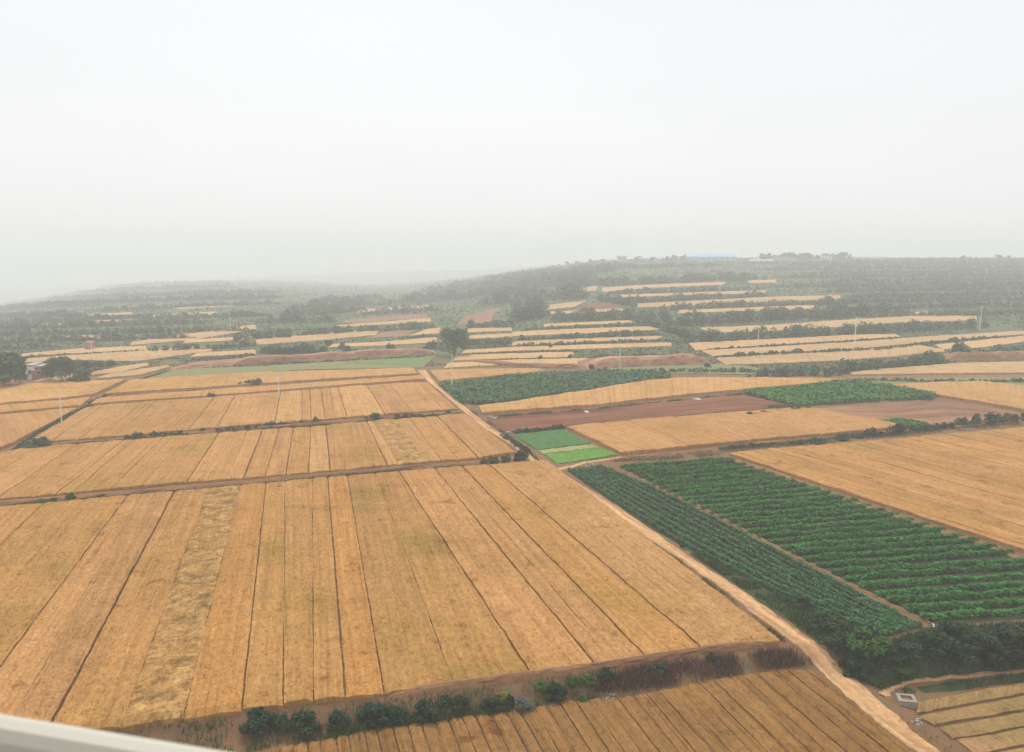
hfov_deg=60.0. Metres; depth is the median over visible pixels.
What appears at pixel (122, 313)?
terrace field
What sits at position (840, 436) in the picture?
shrub
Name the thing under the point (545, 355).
terrace field
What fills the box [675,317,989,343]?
hedgerow
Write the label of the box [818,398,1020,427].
ploughed field
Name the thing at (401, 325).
hedgerow
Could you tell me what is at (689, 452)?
bank ground
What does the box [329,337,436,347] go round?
terrace field
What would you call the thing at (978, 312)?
hedgerow
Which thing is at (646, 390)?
wheat field
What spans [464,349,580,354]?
hedgerow
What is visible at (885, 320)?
terrace field
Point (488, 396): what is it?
vegetable field
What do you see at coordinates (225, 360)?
bare plot
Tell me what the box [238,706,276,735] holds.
shrub
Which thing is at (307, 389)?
bank ground
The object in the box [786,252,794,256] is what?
round tree
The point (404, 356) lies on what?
hedgerow
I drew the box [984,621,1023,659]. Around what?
shrub
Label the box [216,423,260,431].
hedgerow
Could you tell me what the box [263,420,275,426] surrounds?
shrub
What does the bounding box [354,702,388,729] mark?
shrub
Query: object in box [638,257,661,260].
long shed
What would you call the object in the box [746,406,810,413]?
hedgerow
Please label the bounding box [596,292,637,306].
hedgerow
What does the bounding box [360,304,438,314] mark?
hedgerow
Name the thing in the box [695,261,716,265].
hilltop block
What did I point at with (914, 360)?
hedgerow
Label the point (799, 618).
grass
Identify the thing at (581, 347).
terrace field
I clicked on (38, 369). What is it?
brick shed
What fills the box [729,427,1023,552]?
wheat field
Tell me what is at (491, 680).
bank ground
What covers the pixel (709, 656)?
shrub
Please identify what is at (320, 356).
bank ground
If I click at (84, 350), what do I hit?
terrace field
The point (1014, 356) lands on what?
bank ground
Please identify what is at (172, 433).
hedgerow
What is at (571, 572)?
wheat field
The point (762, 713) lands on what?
wheat field
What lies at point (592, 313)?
hedgerow
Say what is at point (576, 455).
seedling plot
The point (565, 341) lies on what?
terrace field
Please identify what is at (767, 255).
slender tree
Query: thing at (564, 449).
seedling plot
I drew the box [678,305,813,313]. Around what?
terrace field
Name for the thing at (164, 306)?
hedgerow
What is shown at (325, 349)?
shrub
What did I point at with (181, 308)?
terrace field
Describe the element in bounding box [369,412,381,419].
shrub
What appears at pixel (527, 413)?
bank ground
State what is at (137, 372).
terrace field
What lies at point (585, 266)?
hedgerow
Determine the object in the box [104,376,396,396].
bank ground
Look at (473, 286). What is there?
hedgerow
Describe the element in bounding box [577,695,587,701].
shrub
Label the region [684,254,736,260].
long shed
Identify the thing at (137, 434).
shrub
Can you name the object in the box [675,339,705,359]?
dirt path
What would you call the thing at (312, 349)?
shrub
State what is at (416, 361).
grass strip
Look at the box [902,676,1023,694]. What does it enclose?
grass
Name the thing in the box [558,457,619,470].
dirt path
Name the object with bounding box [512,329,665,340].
hedgerow
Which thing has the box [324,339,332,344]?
shrub
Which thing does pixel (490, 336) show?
terrace field
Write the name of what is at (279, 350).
shrub
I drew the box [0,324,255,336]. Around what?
hedgerow
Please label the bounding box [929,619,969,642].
shrub
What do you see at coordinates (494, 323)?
hedgerow
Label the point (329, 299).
hedgerow
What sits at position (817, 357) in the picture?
terrace field
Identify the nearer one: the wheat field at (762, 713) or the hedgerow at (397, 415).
the wheat field at (762, 713)
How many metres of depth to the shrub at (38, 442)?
139.13 m
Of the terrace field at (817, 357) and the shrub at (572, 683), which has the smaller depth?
the shrub at (572, 683)
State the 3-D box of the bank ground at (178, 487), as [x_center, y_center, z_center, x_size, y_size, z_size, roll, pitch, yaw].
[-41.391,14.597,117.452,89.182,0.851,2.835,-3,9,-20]
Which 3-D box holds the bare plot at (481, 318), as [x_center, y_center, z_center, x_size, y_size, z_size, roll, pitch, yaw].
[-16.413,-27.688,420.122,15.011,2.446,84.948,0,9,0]
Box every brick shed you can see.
[34,363,46,378]
[84,341,94,348]
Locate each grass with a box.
[9,370,1023,751]
[681,547,859,668]
[862,632,1023,687]
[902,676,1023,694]
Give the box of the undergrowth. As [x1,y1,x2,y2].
[0,256,1023,372]
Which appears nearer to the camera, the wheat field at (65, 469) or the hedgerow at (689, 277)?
the wheat field at (65, 469)
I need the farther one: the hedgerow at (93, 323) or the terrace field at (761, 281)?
the terrace field at (761, 281)
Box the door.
[31,371,35,378]
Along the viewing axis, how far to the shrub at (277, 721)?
60.32 m
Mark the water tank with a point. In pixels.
(907, 700)
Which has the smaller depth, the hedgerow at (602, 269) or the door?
the door
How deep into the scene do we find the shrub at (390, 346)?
277.57 m
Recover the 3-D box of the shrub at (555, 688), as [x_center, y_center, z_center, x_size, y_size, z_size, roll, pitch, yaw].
[3.109,23.036,64.720,1.904,1.570,1.607,4,10,27]
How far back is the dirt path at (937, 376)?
214.54 m
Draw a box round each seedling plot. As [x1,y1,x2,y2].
[513,429,590,449]
[539,444,598,453]
[545,448,618,463]
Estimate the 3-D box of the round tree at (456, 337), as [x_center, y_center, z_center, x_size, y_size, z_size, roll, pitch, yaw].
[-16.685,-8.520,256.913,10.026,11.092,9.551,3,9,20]
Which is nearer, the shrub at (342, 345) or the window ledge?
the window ledge
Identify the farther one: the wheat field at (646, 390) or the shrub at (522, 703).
the wheat field at (646, 390)
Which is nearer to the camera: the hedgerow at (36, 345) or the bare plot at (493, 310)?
the hedgerow at (36, 345)
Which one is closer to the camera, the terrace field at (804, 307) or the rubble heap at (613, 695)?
the rubble heap at (613, 695)
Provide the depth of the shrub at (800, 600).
78.35 m
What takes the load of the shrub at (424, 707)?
on the ground at (236, 738)
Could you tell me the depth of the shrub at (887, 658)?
70.07 m
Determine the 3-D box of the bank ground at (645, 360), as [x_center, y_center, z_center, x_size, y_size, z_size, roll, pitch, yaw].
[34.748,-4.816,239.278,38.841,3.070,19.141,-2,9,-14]
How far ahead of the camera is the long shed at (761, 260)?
917.18 m
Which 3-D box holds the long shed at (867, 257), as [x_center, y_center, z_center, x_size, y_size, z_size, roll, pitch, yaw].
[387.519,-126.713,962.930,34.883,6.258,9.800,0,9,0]
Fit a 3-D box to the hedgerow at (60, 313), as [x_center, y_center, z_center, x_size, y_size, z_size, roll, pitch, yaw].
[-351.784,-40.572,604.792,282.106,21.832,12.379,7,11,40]
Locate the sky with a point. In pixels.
(147, 140)
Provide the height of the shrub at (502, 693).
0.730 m
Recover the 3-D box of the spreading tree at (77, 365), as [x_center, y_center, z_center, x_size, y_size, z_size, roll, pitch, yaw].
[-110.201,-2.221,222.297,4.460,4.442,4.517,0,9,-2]
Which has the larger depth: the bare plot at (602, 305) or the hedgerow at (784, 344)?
the bare plot at (602, 305)
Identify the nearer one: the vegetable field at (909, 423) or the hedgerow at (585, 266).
the vegetable field at (909, 423)
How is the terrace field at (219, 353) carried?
on the ground at (236, 738)
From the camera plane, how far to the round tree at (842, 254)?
970.50 m
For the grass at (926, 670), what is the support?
on the ground at (236, 738)
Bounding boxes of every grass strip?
[147,356,435,378]
[346,357,431,365]
[607,364,768,374]
[861,377,1023,385]
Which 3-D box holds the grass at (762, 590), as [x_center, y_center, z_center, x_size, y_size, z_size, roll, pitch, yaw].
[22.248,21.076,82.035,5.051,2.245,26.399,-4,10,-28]
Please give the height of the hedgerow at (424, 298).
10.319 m
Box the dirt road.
[418,370,938,751]
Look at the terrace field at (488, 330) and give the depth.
337.88 m
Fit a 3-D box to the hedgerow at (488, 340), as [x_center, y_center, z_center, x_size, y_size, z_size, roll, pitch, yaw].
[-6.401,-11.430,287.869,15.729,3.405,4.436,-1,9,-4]
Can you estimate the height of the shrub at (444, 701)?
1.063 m
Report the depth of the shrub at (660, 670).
67.63 m
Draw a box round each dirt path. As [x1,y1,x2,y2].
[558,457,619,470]
[609,466,931,623]
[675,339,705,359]
[847,375,1023,377]
[878,669,1023,697]
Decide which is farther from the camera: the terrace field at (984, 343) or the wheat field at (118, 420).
the terrace field at (984, 343)
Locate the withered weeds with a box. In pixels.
[592,635,979,692]
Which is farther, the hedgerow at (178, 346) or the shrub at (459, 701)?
the hedgerow at (178, 346)
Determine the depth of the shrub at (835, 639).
70.80 m
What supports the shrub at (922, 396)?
on the ground at (236, 738)
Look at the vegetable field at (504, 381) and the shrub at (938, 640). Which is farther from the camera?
the vegetable field at (504, 381)
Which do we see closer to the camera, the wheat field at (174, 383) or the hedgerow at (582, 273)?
the wheat field at (174, 383)
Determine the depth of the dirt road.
72.54 m
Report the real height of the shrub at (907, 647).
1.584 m
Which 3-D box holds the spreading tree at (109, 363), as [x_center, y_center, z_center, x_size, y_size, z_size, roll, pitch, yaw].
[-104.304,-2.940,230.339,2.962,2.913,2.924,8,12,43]
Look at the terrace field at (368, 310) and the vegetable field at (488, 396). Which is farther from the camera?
the terrace field at (368, 310)
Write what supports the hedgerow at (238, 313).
on the ground at (236, 738)
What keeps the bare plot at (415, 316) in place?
on the ground at (236, 738)
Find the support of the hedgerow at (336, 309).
on the ground at (236, 738)
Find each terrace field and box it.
[21,346,146,356]
[25,346,212,363]
[34,374,71,382]
[86,311,217,323]
[88,312,131,316]
[88,363,148,375]
[97,365,169,379]
[130,325,255,345]
[177,305,233,309]
[184,337,255,343]
[190,350,255,357]
[256,330,378,345]
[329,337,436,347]
[338,318,430,327]
[357,305,428,312]
[408,327,440,336]
[444,358,588,368]
[453,352,572,361]
[461,342,671,354]
[467,327,511,332]
[469,333,511,339]
[512,326,660,336]
[512,336,660,345]
[544,320,641,326]
[547,301,586,309]
[550,308,622,314]
[580,285,597,291]
[602,282,724,292]
[621,290,764,297]
[638,295,840,307]
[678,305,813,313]
[688,334,899,350]
[700,331,1023,356]
[701,311,976,332]
[715,345,944,364]
[748,280,776,282]
[849,361,1023,375]
[935,336,1023,349]
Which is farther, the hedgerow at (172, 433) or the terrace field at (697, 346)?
the terrace field at (697, 346)
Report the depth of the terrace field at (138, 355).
255.98 m
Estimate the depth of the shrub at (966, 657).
71.11 m
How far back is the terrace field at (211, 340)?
305.49 m
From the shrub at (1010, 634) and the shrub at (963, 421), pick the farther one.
the shrub at (963, 421)
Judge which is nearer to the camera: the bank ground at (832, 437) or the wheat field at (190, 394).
the bank ground at (832, 437)
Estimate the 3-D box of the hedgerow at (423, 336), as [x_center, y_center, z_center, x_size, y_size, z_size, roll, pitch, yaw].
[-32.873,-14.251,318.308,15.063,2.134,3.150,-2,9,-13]
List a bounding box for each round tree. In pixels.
[47,356,74,381]
[437,327,470,355]
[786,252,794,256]
[802,253,810,259]
[839,252,848,258]
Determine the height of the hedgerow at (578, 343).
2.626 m
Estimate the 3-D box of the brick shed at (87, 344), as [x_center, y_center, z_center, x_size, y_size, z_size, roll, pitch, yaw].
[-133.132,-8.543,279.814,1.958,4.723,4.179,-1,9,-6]
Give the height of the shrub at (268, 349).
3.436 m
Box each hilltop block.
[617,256,626,261]
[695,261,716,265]
[807,256,831,260]
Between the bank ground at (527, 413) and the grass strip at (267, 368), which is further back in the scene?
the grass strip at (267, 368)
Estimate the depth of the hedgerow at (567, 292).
495.66 m
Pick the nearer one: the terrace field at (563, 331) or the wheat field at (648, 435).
the wheat field at (648, 435)
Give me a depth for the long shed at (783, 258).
959.37 m
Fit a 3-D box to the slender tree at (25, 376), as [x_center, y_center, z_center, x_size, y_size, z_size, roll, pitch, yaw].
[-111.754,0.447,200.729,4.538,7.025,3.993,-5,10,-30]
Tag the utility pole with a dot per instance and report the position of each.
(60, 405)
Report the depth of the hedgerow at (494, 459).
130.05 m
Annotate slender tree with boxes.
[0,352,27,363]
[0,352,27,384]
[0,356,16,378]
[14,366,28,382]
[764,253,771,258]
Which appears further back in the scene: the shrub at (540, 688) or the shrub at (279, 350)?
the shrub at (279, 350)
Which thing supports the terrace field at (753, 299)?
on the ground at (236, 738)
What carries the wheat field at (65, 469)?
on the ground at (236, 738)
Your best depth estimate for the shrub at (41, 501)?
110.03 m
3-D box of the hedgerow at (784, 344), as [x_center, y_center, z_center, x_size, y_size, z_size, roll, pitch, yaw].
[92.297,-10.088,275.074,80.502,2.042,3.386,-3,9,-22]
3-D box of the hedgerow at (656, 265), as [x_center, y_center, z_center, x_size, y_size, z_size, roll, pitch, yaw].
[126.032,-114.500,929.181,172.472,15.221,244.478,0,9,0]
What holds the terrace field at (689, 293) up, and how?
on the ground at (236, 738)
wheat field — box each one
[0,379,125,404]
[0,397,91,413]
[0,408,77,449]
[0,413,514,500]
[0,459,779,731]
[25,381,456,444]
[91,375,425,405]
[105,368,416,394]
[258,668,910,751]
[429,368,544,382]
[479,377,842,414]
[566,407,897,454]
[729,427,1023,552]
[894,381,1023,411]
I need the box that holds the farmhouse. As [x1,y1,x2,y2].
[25,362,42,378]
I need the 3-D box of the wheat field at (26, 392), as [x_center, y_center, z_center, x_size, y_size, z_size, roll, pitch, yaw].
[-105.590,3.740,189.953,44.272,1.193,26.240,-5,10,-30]
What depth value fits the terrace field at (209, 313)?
447.92 m
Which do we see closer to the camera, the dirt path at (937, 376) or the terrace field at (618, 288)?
the dirt path at (937, 376)
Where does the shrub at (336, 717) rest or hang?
on the ground at (236, 738)
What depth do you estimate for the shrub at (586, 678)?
65.98 m
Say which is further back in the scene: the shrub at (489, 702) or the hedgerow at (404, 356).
the hedgerow at (404, 356)
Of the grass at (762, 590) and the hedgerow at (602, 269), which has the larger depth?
the hedgerow at (602, 269)
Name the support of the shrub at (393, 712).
on the ground at (236, 738)
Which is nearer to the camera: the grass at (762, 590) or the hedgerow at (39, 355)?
the grass at (762, 590)
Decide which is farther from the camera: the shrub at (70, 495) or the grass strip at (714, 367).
the grass strip at (714, 367)
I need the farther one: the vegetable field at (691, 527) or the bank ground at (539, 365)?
the bank ground at (539, 365)
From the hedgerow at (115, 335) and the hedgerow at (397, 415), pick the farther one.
the hedgerow at (115, 335)
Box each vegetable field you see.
[439,370,670,393]
[451,373,670,404]
[566,463,923,636]
[619,457,1023,623]
[743,378,936,405]
[878,417,930,428]
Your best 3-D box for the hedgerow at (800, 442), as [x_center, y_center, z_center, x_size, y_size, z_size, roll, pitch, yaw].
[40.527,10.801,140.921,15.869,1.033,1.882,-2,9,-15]
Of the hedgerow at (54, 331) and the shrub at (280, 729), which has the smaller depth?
the shrub at (280, 729)
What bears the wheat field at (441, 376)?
on the ground at (236, 738)
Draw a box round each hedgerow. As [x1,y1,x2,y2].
[0,299,103,309]
[0,308,87,317]
[0,310,273,323]
[0,318,213,329]
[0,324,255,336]
[0,331,195,343]
[0,341,53,349]
[11,383,122,449]
[25,349,144,357]
[31,293,282,303]
[42,289,282,299]
[85,299,280,311]
[93,279,231,288]
[141,430,188,437]
[148,342,213,350]
[191,353,254,360]
[212,341,257,349]
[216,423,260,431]
[233,327,291,341]
[253,314,336,323]
[256,346,436,355]
[257,355,425,365]
[276,421,292,425]
[279,304,367,316]
[290,298,375,309]
[296,321,436,335]
[306,293,384,303]
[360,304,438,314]
[374,290,477,305]
[394,412,439,418]
[400,333,438,338]
[416,274,589,292]
[444,269,597,286]
[464,345,510,349]
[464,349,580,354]
[465,319,514,327]
[469,336,515,345]
[476,264,615,280]
[477,283,588,305]
[480,455,518,464]
[500,434,530,452]
[507,304,551,322]
[510,296,549,311]
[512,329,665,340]
[512,338,674,346]
[514,423,563,433]
[518,261,631,273]
[520,321,661,330]
[544,271,768,287]
[552,261,733,268]
[552,306,670,321]
[588,367,757,372]
[593,352,706,356]
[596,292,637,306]
[607,285,764,294]
[626,289,767,302]
[627,314,693,337]
[658,295,841,309]
[664,300,910,327]
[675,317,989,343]
[698,336,904,350]
[715,335,1015,357]
[722,439,810,448]
[745,363,842,376]
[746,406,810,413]
[820,258,1023,261]
[836,349,949,373]
[838,295,1023,303]
[850,423,905,438]
[853,377,1023,381]
[902,422,954,431]
[912,308,1023,315]
[961,411,1023,424]
[976,344,1023,351]
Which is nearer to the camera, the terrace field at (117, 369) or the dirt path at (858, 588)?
the dirt path at (858, 588)
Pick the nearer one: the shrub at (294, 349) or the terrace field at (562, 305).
the shrub at (294, 349)
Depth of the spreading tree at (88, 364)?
224.56 m
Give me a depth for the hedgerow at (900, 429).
148.49 m
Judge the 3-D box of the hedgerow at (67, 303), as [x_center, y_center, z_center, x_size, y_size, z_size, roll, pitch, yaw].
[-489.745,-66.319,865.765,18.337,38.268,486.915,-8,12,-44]
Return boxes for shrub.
[21,436,51,448]
[34,498,47,502]
[64,492,76,500]
[67,367,91,381]
[124,434,134,439]
[132,431,143,438]
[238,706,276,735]
[250,378,261,384]
[259,346,267,352]
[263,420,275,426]
[265,345,276,354]
[269,713,291,730]
[274,345,288,354]
[278,720,291,734]
[285,345,300,354]
[289,710,322,738]
[297,342,310,353]
[307,345,320,353]
[312,416,321,421]
[318,345,327,352]
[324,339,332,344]
[326,709,352,732]
[337,342,346,348]
[343,345,350,351]
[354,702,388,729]
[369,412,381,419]
[383,704,408,725]
[386,343,395,348]
[410,698,438,722]
[425,340,437,348]
[435,694,454,708]
[452,694,471,711]
[478,697,500,714]
[495,691,508,702]
[503,694,515,705]
[514,450,528,460]
[515,696,534,713]
[533,680,549,691]
[545,681,567,702]
[566,676,581,687]
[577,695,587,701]
[578,674,596,686]
[596,666,616,680]
[649,662,666,674]
[706,652,718,661]
[788,593,814,609]
[808,611,841,632]
[809,436,826,444]
[823,630,856,651]
[835,432,850,440]
[838,655,874,680]
[841,625,892,659]
[872,646,901,664]
[891,663,912,674]
[892,640,922,660]
[917,392,932,399]
[919,626,959,658]
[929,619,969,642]
[940,640,978,666]
[948,340,970,352]
[953,417,968,424]
[959,630,1011,666]
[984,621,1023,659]
[984,650,1020,670]
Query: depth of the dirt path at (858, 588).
89.96 m
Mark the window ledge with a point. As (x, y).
(19, 734)
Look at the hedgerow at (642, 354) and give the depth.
251.36 m
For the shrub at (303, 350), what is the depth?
261.33 m
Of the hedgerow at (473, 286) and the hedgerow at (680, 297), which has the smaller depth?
the hedgerow at (680, 297)
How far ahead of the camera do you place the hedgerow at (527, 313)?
374.82 m
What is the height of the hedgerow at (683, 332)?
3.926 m
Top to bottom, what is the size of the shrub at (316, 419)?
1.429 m
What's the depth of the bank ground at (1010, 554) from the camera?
106.39 m
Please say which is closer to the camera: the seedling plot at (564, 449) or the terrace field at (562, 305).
the seedling plot at (564, 449)
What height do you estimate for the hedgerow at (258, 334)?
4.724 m
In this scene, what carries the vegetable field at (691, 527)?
on the ground at (236, 738)
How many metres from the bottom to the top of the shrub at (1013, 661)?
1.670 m
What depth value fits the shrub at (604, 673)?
66.38 m
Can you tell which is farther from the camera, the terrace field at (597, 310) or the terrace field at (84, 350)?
the terrace field at (597, 310)
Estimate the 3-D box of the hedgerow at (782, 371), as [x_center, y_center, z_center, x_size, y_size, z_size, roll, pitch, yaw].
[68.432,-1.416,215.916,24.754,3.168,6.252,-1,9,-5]
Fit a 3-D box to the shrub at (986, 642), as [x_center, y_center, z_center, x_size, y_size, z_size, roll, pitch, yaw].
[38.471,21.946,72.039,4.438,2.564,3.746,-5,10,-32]
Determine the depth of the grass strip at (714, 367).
227.06 m
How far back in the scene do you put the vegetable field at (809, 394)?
188.22 m
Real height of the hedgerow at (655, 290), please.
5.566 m
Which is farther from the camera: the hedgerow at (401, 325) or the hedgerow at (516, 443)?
the hedgerow at (401, 325)
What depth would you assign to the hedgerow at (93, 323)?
399.76 m
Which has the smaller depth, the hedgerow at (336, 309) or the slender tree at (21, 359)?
the slender tree at (21, 359)
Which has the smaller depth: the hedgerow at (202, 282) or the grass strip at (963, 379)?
the grass strip at (963, 379)
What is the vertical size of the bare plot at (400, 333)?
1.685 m
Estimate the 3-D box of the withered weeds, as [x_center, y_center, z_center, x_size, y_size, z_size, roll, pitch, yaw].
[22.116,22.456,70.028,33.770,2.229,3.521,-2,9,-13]
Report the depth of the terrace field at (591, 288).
554.77 m
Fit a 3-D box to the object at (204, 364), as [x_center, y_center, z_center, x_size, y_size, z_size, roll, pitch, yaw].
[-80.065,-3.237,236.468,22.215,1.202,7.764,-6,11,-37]
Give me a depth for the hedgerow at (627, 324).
324.97 m
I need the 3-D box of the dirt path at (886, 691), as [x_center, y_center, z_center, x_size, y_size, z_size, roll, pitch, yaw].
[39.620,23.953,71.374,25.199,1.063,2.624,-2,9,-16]
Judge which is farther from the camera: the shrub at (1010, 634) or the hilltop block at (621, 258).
the hilltop block at (621, 258)
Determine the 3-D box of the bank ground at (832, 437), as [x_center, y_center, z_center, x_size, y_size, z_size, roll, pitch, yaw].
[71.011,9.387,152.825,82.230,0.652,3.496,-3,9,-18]
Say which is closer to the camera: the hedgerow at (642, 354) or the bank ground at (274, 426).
the bank ground at (274, 426)
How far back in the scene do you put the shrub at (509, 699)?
63.84 m
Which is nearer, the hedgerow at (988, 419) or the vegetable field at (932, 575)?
the vegetable field at (932, 575)
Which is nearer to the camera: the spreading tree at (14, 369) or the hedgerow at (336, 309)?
the spreading tree at (14, 369)
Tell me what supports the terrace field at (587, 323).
on the ground at (236, 738)
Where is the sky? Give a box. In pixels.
[0,0,1023,290]
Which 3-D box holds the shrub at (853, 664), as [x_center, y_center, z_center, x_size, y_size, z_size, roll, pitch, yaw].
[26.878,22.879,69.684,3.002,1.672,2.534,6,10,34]
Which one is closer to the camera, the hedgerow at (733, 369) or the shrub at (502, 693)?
the shrub at (502, 693)
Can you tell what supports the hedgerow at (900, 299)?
on the ground at (236, 738)
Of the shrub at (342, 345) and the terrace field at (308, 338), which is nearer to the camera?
the shrub at (342, 345)
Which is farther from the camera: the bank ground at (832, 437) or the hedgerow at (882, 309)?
the hedgerow at (882, 309)
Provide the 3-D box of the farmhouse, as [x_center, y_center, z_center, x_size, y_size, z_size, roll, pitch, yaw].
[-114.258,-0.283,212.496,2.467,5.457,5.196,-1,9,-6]
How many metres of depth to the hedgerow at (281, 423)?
156.15 m
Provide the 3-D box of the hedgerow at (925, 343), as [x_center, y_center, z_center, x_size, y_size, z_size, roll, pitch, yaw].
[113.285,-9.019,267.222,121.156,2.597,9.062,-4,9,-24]
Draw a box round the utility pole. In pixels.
[59,390,61,421]
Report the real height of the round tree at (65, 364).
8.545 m
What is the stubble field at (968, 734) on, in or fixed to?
on the ground at (236, 738)
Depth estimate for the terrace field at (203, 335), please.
320.03 m
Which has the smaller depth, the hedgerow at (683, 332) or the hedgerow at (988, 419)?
the hedgerow at (988, 419)
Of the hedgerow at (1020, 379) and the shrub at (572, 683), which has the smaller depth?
the shrub at (572, 683)
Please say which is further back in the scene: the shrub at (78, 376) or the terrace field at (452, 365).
the terrace field at (452, 365)
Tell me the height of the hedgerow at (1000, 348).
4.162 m
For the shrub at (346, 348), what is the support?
on the ground at (236, 738)
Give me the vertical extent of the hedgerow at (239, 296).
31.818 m
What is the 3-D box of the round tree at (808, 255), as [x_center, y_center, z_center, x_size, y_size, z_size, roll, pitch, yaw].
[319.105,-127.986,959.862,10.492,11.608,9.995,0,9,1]
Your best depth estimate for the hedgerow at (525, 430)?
151.64 m
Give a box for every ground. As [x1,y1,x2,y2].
[0,258,1023,751]
[0,458,512,505]
[51,412,458,444]
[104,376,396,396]
[117,381,424,403]
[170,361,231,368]
[226,348,438,365]
[388,641,782,697]
[456,359,586,368]
[500,394,728,415]
[577,353,710,368]
[620,449,717,459]
[717,421,1023,448]
[735,460,1023,559]
[932,351,1023,361]
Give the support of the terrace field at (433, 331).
on the ground at (236, 738)
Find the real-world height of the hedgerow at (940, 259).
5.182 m
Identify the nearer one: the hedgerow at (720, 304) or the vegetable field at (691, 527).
the vegetable field at (691, 527)
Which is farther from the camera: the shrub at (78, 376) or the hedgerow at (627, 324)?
the hedgerow at (627, 324)
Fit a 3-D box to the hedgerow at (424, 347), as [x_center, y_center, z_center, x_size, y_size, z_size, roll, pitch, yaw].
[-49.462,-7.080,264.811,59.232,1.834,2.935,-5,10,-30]
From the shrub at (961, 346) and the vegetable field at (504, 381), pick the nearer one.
the vegetable field at (504, 381)
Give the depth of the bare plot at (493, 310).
461.42 m
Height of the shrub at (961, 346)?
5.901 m
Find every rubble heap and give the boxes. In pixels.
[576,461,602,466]
[602,693,615,698]
[911,718,922,725]
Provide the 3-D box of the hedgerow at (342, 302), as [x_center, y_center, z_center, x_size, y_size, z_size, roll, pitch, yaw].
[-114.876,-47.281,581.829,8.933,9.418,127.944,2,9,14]
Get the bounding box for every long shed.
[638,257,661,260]
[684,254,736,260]
[748,259,773,261]
[771,257,796,260]
[852,256,885,259]
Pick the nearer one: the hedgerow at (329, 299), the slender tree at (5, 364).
the slender tree at (5, 364)
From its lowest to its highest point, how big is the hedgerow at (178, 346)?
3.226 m
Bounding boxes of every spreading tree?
[0,355,22,383]
[40,364,55,378]
[69,358,82,370]
[78,359,93,369]
[93,360,104,368]
[105,359,116,366]
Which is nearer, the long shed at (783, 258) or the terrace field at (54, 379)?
the terrace field at (54, 379)
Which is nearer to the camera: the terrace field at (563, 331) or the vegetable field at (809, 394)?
the vegetable field at (809, 394)
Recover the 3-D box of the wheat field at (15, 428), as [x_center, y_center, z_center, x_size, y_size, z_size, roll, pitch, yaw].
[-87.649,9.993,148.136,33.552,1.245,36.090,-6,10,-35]
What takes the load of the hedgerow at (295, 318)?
on the ground at (236, 738)
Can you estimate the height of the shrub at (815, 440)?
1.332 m
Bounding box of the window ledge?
[0,714,225,751]
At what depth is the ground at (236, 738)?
213.12 m
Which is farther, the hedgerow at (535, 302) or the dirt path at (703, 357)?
the hedgerow at (535, 302)
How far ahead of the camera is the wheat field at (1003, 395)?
189.19 m
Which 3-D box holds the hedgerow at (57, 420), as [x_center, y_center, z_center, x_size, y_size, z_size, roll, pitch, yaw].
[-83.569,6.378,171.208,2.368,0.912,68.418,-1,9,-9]
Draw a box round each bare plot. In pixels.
[180,359,233,368]
[342,314,426,322]
[369,329,416,337]
[457,312,493,324]
[486,308,499,312]
[576,302,619,309]
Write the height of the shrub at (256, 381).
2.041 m
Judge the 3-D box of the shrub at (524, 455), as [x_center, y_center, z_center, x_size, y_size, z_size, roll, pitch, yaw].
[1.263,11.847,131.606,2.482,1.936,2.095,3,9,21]
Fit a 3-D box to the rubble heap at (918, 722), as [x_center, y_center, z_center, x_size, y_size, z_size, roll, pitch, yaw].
[29.110,24.836,63.693,0.949,0.273,0.992,0,9,0]
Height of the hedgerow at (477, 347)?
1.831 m
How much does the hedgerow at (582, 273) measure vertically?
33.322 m
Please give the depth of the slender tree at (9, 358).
197.54 m
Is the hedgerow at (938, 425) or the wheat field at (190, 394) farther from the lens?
the wheat field at (190, 394)
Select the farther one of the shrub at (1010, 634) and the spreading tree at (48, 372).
the spreading tree at (48, 372)
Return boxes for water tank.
[895,693,917,708]
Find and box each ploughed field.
[487,395,791,431]
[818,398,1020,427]
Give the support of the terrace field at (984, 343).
on the ground at (236, 738)
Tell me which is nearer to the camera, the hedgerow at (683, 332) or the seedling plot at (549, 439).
the seedling plot at (549, 439)
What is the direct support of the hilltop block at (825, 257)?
on the ground at (236, 738)
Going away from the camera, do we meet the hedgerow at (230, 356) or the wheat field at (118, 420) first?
the wheat field at (118, 420)
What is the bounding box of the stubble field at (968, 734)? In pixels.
[916,683,1023,751]
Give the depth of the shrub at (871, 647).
70.25 m
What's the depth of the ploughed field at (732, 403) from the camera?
168.52 m
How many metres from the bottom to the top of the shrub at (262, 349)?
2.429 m
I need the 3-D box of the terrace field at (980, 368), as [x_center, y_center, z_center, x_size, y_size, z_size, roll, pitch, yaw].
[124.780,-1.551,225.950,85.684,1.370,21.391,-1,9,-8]
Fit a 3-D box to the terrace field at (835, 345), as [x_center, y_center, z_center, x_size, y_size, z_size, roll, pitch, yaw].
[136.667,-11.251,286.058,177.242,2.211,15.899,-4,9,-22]
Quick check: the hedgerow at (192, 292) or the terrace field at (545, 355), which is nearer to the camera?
the terrace field at (545, 355)
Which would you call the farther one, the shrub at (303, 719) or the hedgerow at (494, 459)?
the hedgerow at (494, 459)
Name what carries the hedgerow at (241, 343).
on the ground at (236, 738)
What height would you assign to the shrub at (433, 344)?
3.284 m
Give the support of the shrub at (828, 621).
on the ground at (236, 738)
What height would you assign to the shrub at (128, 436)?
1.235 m
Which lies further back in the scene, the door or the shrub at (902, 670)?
the door
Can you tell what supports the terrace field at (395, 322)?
on the ground at (236, 738)

